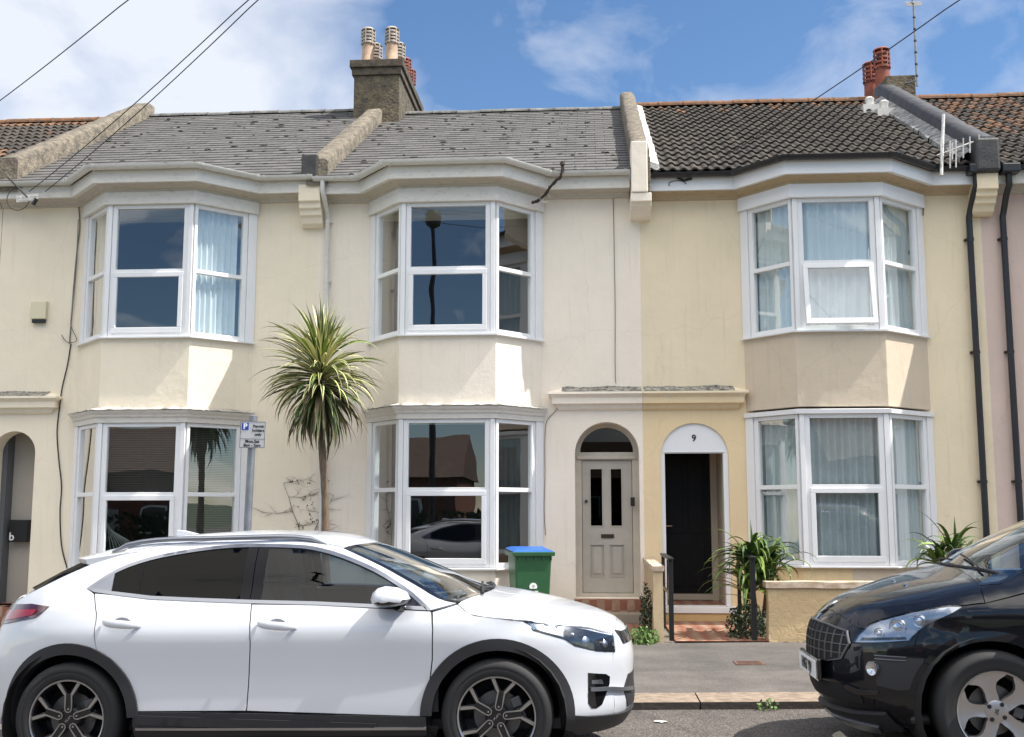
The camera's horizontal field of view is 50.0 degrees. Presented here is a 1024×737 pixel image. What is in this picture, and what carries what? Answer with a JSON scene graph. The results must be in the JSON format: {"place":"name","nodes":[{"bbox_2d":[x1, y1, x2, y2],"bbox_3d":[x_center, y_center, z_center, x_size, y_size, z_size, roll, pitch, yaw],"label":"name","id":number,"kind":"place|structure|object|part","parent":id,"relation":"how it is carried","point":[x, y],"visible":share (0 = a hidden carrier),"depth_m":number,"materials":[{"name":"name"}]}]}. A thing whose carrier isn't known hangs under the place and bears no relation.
{"place":"outdoors","nodes":[
{"label":"outdoors","id":0,"kind":"place"},
{"bbox_2d":[0,0,128,100],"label":"overhead wire","id":1,"kind":"object","parent":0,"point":[65,49],"visible":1,"depth_m":12.52,"materials":[{"name":"black"}]},
{"bbox_2d":[0,709,913,736],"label":"road","id":2,"kind":"structure","parent":0,"point":[755,723],"depth_m":7.92,"materials":[{"name":"grey asphalt"}]},
{"bbox_2d":[0,530,634,736],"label":"parked car","id":3,"kind":"object","parent":2,"relation":"on","point":[271,633],"visible":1,"depth_m":6.74,"materials":[{"name":"white paint"}]},
{"bbox_3d":[-2.114,1.747,6.774,1.040,0.702,0.172,-2,-8,4],"label":"rear door","id":4,"kind":"part","parent":3,"relation":"part of","materials":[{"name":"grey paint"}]},
{"bbox_3d":[-2.018,1.303,6.952,0.656,0.316,0.181,-2,-8,4],"label":"rear window","id":5,"kind":"part","parent":3,"relation":"part of","materials":[{"name":"black glass"}]},
{"bbox_3d":[-1.106,1.301,6.872,0.918,0.346,0.188,-1,-7,6],"label":"front window","id":6,"kind":"part","parent":3,"relation":"part of","materials":[{"name":"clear glass"}]},
{"bbox_3d":[-1.047,1.769,6.656,1.140,0.666,0.121,-2,-8,4],"label":"front door","id":7,"kind":"part","parent":3,"relation":"part of","materials":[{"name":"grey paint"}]},
{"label":"front window","id":8,"kind":"part","parent":3,"relation":"part of","materials":[{"name":"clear glass"}]},
{"bbox_2d":[757,697,779,710],"bbox_3d":[1.984,2.601,8.489,0.178,0.115,0.108,-1,-7,4],"label":"weed","id":9,"kind":"object","parent":2,"relation":"on","point":[766,702],"visible":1,"depth_m":8.48,"materials":[{"name":"green plant"}]},
{"bbox_2d":[799,520,1023,736],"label":"parked car","id":10,"kind":"object","parent":2,"relation":"on","point":[936,649],"visible":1,"depth_m":6.66,"materials":[{"name":"black paint"}]},
{"bbox_2d":[0,0,1023,119],"label":"sky","id":11,"kind":"structure","parent":0,"point":[279,54],"materials":[{"name":"blue"}]},
{"bbox_2d":[624,623,647,639],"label":"path","id":12,"kind":"structure","parent":0,"point":[630,626],"depth_m":14.02,"materials":[{"name":"tile"}]},
{"bbox_2d":[638,582,652,634],"bbox_3d":[1.593,2.856,13.008,0.203,0.642,0.447,-1,-7,4],"label":"climbing plant","id":13,"kind":"object","parent":12,"relation":"on","point":[647,616],"visible":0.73,"depth_m":12.96,"materials":[{"name":"green plant"}]},
{"bbox_2d":[632,623,767,643],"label":"forecourt","id":14,"kind":"structure","parent":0,"point":[666,635],"depth_m":12.53,"materials":[{"name":"red tile"}]},
{"bbox_2d":[252,291,387,530],"bbox_3d":[-2.533,1.175,14.107,1.852,4.436,1.706,-1,-7,4],"label":"cabbage palm","id":15,"kind":"object","parent":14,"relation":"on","point":[317,410],"visible":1,"depth_m":14.05,"materials":[{"name":"green plant"}]},
{"bbox_2d":[505,546,554,594],"bbox_3d":[0.219,2.766,13.842,0.538,1.021,0.634,1,-8,-10],"label":"wheelie bin","id":16,"kind":"object","parent":14,"relation":"on","point":[529,567],"visible":0.69,"depth_m":13.62,"materials":[{"name":"green plastic"}]},
{"bbox_2d":[643,557,664,642],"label":"garden wall","id":17,"kind":"structure","parent":14,"relation":"on","point":[653,576],"depth_m":12.60,"materials":[{"name":"beige paint"}]},
{"bbox_2d":[660,553,673,640],"bbox_3d":[1.872,2.728,13.233,0.068,0.940,1.450,-1,-7,4],"label":"handrail","id":18,"kind":"object","parent":14,"relation":"on","point":[669,590],"visible":0.94,"depth_m":12.60,"materials":[{"name":"black metal"}]},
{"bbox_2d":[762,580,872,641],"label":"garden wall","id":19,"kind":"structure","parent":14,"relation":"on","point":[793,607],"depth_m":12.40,"materials":[{"name":"beige paint"}]},
{"bbox_2d":[903,512,991,571],"bbox_3d":[5.308,2.456,13.265,1.086,1.519,0.903,-1,-7,4],"label":"strap leaf plant","id":20,"kind":"object","parent":14,"relation":"on","point":[949,543],"visible":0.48,"depth_m":13.25,"materials":[{"name":"green plant"}]},
{"bbox_2d":[666,621,767,640],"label":"path","id":21,"kind":"structure","parent":0,"point":[700,630],"depth_m":13.39,"materials":[{"name":"tile"}]},
{"bbox_2d":[736,554,756,641],"bbox_3d":[2.800,2.702,13.118,0.068,0.960,1.350,-1,-7,4],"label":"handrail","id":22,"kind":"object","parent":21,"relation":"on","point":[752,593],"visible":0.56,"depth_m":12.51,"materials":[{"name":"black metal"}]},
{"bbox_2d":[697,521,817,638],"bbox_3d":[2.864,2.496,13.090,1.261,1.389,1.248,7,-10,-42],"label":"strap leaf plant","id":23,"kind":"object","parent":21,"relation":"on","point":[767,558],"visible":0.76,"depth_m":12.93,"materials":[{"name":"green plant"}]},
{"bbox_2d":[633,642,805,671],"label":"pavement","id":24,"kind":"structure","parent":0,"point":[666,657],"depth_m":11.25,"materials":[{"name":"grey concrete"}]},
{"bbox_2d":[239,415,265,530],"bbox_3d":[-2.588,1.709,10.778,0.256,2.520,0.100,1,-7,4],"label":"parking sign","id":25,"kind":"object","parent":24,"relation":"on","point":[252,433],"visible":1,"depth_m":10.86,"materials":[{"name":"grey metal"}]},
{"bbox_2d":[631,626,659,644],"bbox_3d":[1.505,3.033,12.465,0.364,0.222,0.319,-1,-7,4],"label":"weed","id":26,"kind":"object","parent":24,"relation":"on","point":[642,637],"visible":0.99,"depth_m":12.41,"materials":[{"name":"green plant"}]},
{"bbox_2d":[733,660,765,664],"bbox_3d":[2.318,2.900,10.726,0.280,0.057,0.280,-1,-7,4],"label":"utility cover","id":27,"kind":"object","parent":24,"relation":"on","point":[736,662],"visible":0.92,"depth_m":10.71,"materials":[{"name":"brown metal"}]},
{"bbox_2d":[634,670,817,692],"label":"pavement strip","id":28,"kind":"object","parent":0,"point":[718,681],"depth_m":9.56,"materials":[{"name":"grey concrete"}]},
{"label":"ground","id":29,"kind":"structure","parent":0,"visible":0},
{"bbox_2d":[0,116,101,255],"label":"terraced house","id":30,"kind":"structure","parent":29,"relation":"on","point":[16,135],"depth_m":19.93,"materials":[{"name":"grey"}]},
{"bbox_2d":[0,103,363,624],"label":"terraced house","id":31,"kind":"structure","parent":29,"relation":"on","point":[196,270],"depth_m":15.70,"materials":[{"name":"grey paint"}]},
{"bbox_2d":[9,520,30,541],"bbox_3d":[-7.156,2.362,15.958,0.270,0.320,0.122,-1,-7,4],"label":"letterbox","id":32,"kind":"object","parent":31,"relation":"attached to","point":[19,530],"visible":0.94,"depth_m":15.90,"materials":[{"name":"black"}]},
{"bbox_2d":[7,177,37,205],"bbox_3d":[-7.019,-2.539,15.757,0.442,0.413,0.104,1,-7,-6],"label":"cable bracket","id":33,"kind":"object","parent":31,"relation":"attached to","point":[24,197],"visible":1,"depth_m":15.76,"materials":[{"name":"white paint"}]},
{"bbox_2d":[6,187,28,210],"bbox_3d":[-7.090,-2.437,15.753,0.346,0.351,0.011,-1,-7,4],"label":"cable","id":34,"kind":"object","parent":33,"relation":"hanging from","point":[9,206],"visible":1,"depth_m":15.74,"materials":[{"name":"black plastic"}]},
{"bbox_2d":[30,301,47,322],"bbox_3d":[-6.851,-0.817,15.892,0.230,0.320,0.069,-1,-7,4],"label":"alarm box","id":35,"kind":"object","parent":31,"relation":"attached to","point":[39,312],"visible":1,"depth_m":15.86,"materials":[{"name":"beige plastic"}]},
{"bbox_2d":[56,344,70,568],"bbox_3d":[-6.367,1.228,15.611,0.273,3.202,0.017,-1,-7,4],"label":"cable","id":36,"kind":"object","parent":31,"relation":"attached to","point":[59,460],"visible":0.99,"depth_m":15.60,"materials":[{"name":"black plastic"}]},
{"bbox_2d":[61,219,78,342],"bbox_3d":[-6.383,-1.274,15.924,0.243,1.829,0.011,-1,-7,4],"label":"cable","id":37,"kind":"object","parent":31,"relation":"attached to","point":[74,289],"visible":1,"depth_m":15.90,"materials":[{"name":"grey plastic"}]},
{"bbox_2d":[69,207,79,343],"bbox_3d":[-6.345,-1.479,15.958,0.085,2.260,0.019,-1,-7,4],"label":"cable","id":38,"kind":"object","parent":31,"relation":"attached to","point":[74,273],"visible":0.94,"depth_m":15.94,"materials":[{"name":"grey plastic"}]},
{"bbox_2d":[29,0,248,191],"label":"overhead wire","id":39,"kind":"object","parent":31,"relation":"attached to","point":[146,92],"visible":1,"depth_m":13.01,"materials":[{"name":"black"}]},
{"bbox_2d":[45,0,257,191],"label":"overhead wire","id":40,"kind":"object","parent":31,"relation":"attached to","point":[158,93],"visible":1,"depth_m":13.07,"materials":[{"name":"black"}]},
{"bbox_2d":[65,423,247,569],"bbox_3d":[-4.982,1.789,15.133,2.618,2.024,0.782,-1,-7,4],"label":"window","id":41,"kind":"structure","parent":31,"relation":"in","point":[89,494],"depth_m":15.00,"materials":[{"name":"plastic"}]},
{"bbox_2d":[76,204,257,346],"bbox_3d":[-4.982,-1.305,15.527,2.618,1.894,0.761,-1,-7,4],"label":"window","id":42,"kind":"structure","parent":31,"relation":"in","point":[207,276],"depth_m":15.46,"materials":[{"name":"plastic"}]},
{"bbox_2d":[256,473,348,529],"bbox_3d":[-2.930,2.126,15.237,1.498,1.336,0.044,-1,-7,4],"label":"climbing plant","id":43,"kind":"object","parent":31,"relation":"attached to","point":[290,481],"visible":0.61,"depth_m":15.28,"materials":[{"name":"brown plant"}]},
{"bbox_2d":[298,26,651,622],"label":"terraced house","id":44,"kind":"structure","parent":29,"relation":"on","point":[472,290],"depth_m":15.36,"materials":[{"name":"painted render"},{"name":"slate"},{"name":"upvc"}]},
{"bbox_2d":[365,419,543,569],"bbox_3d":[-0.821,1.702,14.827,2.515,1.991,0.757,-1,-7,4],"label":"window","id":45,"kind":"structure","parent":44,"relation":"in","point":[489,493],"depth_m":14.59,"materials":[{"name":"plastic"}]},
{"bbox_2d":[366,201,544,343],"bbox_3d":[-0.821,-1.312,15.221,2.515,1.856,0.757,-1,-7,4],"label":"window","id":46,"kind":"structure","parent":44,"relation":"in","point":[489,326],"depth_m":14.99,"materials":[{"name":"plastic"}]},
{"bbox_2d":[531,161,564,203],"bbox_3d":[0.502,-2.578,15.237,0.502,0.558,0.065,-4,-8,26],"label":"cable hook","id":47,"kind":"object","parent":44,"relation":"attached to","point":[562,164],"visible":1,"depth_m":15.18,"materials":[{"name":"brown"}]},
{"bbox_2d":[544,409,556,534],"bbox_3d":[0.540,1.296,15.098,0.208,1.978,0.010,-1,-7,4],"label":"cable","id":48,"kind":"object","parent":44,"relation":"attached to","point":[544,480],"visible":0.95,"depth_m":15.05,"materials":[{"name":"grey plastic"}]},
{"bbox_2d":[575,424,639,596],"bbox_3d":[1.324,1.945,15.256,0.920,2.416,0.110,-1,-7,4],"label":"door","id":49,"kind":"structure","parent":44,"relation":"in","point":[604,490],"depth_m":15.24,"materials":[{"name":"beige wood"}]},
{"bbox_2d":[613,198,615,382],"bbox_3d":[1.435,-1.183,15.357,0.020,2.795,0.009,-1,-7,4],"label":"cable","id":50,"kind":"object","parent":44,"relation":"attached to","point":[614,279],"visible":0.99,"depth_m":15.38,"materials":[{"name":"grey plastic"}]},
{"bbox_2d":[630,497,634,505],"bbox_3d":[1.667,1.839,15.159,0.060,0.120,0.040,-1,-7,4],"label":"key safe","id":51,"kind":"object","parent":44,"relation":"attached to","point":[632,501],"visible":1,"depth_m":15.14,"materials":[{"name":"black"}]},
{"bbox_2d":[632,692,824,709],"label":"kerb","id":52,"kind":"structure","parent":29,"relation":"on","point":[717,701],"depth_m":8.61,"materials":[{"name":"stone"}]},
{"bbox_2d":[636,46,1000,620],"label":"terraced house","id":53,"kind":"structure","parent":29,"relation":"on","point":[815,369],"depth_m":14.88,"materials":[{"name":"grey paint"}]},
{"bbox_2d":[668,177,691,185],"bbox_3d":[2.334,-2.595,15.215,0.328,0.129,0.041,-1,-8,9],"label":"cable hook","id":54,"kind":"object","parent":53,"relation":"attached to","point":[682,180],"visible":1,"depth_m":15.20,"materials":[{"name":"black metal"}]},
{"bbox_2d":[661,423,735,613],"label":"door","id":55,"kind":"structure","parent":53,"relation":"in","point":[685,481],"depth_m":15.80,"materials":[{"name":"plastic"}]},
{"bbox_2d":[684,0,959,179],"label":"overhead wire","id":56,"kind":"object","parent":53,"relation":"attached to","point":[830,88],"visible":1,"depth_m":12.47,"materials":[{"name":"black"}]},
{"bbox_2d":[739,197,930,340],"bbox_3d":[4.402,-1.341,14.796,2.546,1.819,0.858,-1,-7,4],"label":"window","id":57,"kind":"structure","parent":53,"relation":"in","point":[809,265],"depth_m":14.72,"materials":[{"name":"plastic"}]},
{"bbox_2d":[745,413,938,567],"bbox_3d":[4.405,1.613,14.458,2.546,1.981,0.763,-1,-7,4],"label":"window","id":58,"kind":"structure","parent":53,"relation":"in","point":[848,490],"depth_m":14.32,"materials":[{"name":"plastic"}]},
{"bbox_2d":[905,0,921,86],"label":"television aerial","id":59,"kind":"object","parent":53,"relation":"attached to","point":[915,3],"visible":0.98,"depth_m":19.70,"materials":[{"name":"black"}]},
{"bbox_2d":[937,114,979,175],"bbox_3d":[6.045,-3.041,14.889,0.564,0.916,0.203,-1,-7,4],"label":"television aerial","id":60,"kind":"object","parent":53,"relation":"attached to","point":[942,153],"visible":1,"depth_m":14.81,"materials":[{"name":"white paint"}]},
{"bbox_2d":[916,92,1023,568],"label":"terraced house","id":61,"kind":"structure","parent":29,"relation":"on","point":[999,116],"depth_m":14.91,"materials":[{"name":"pink"}]}
]}

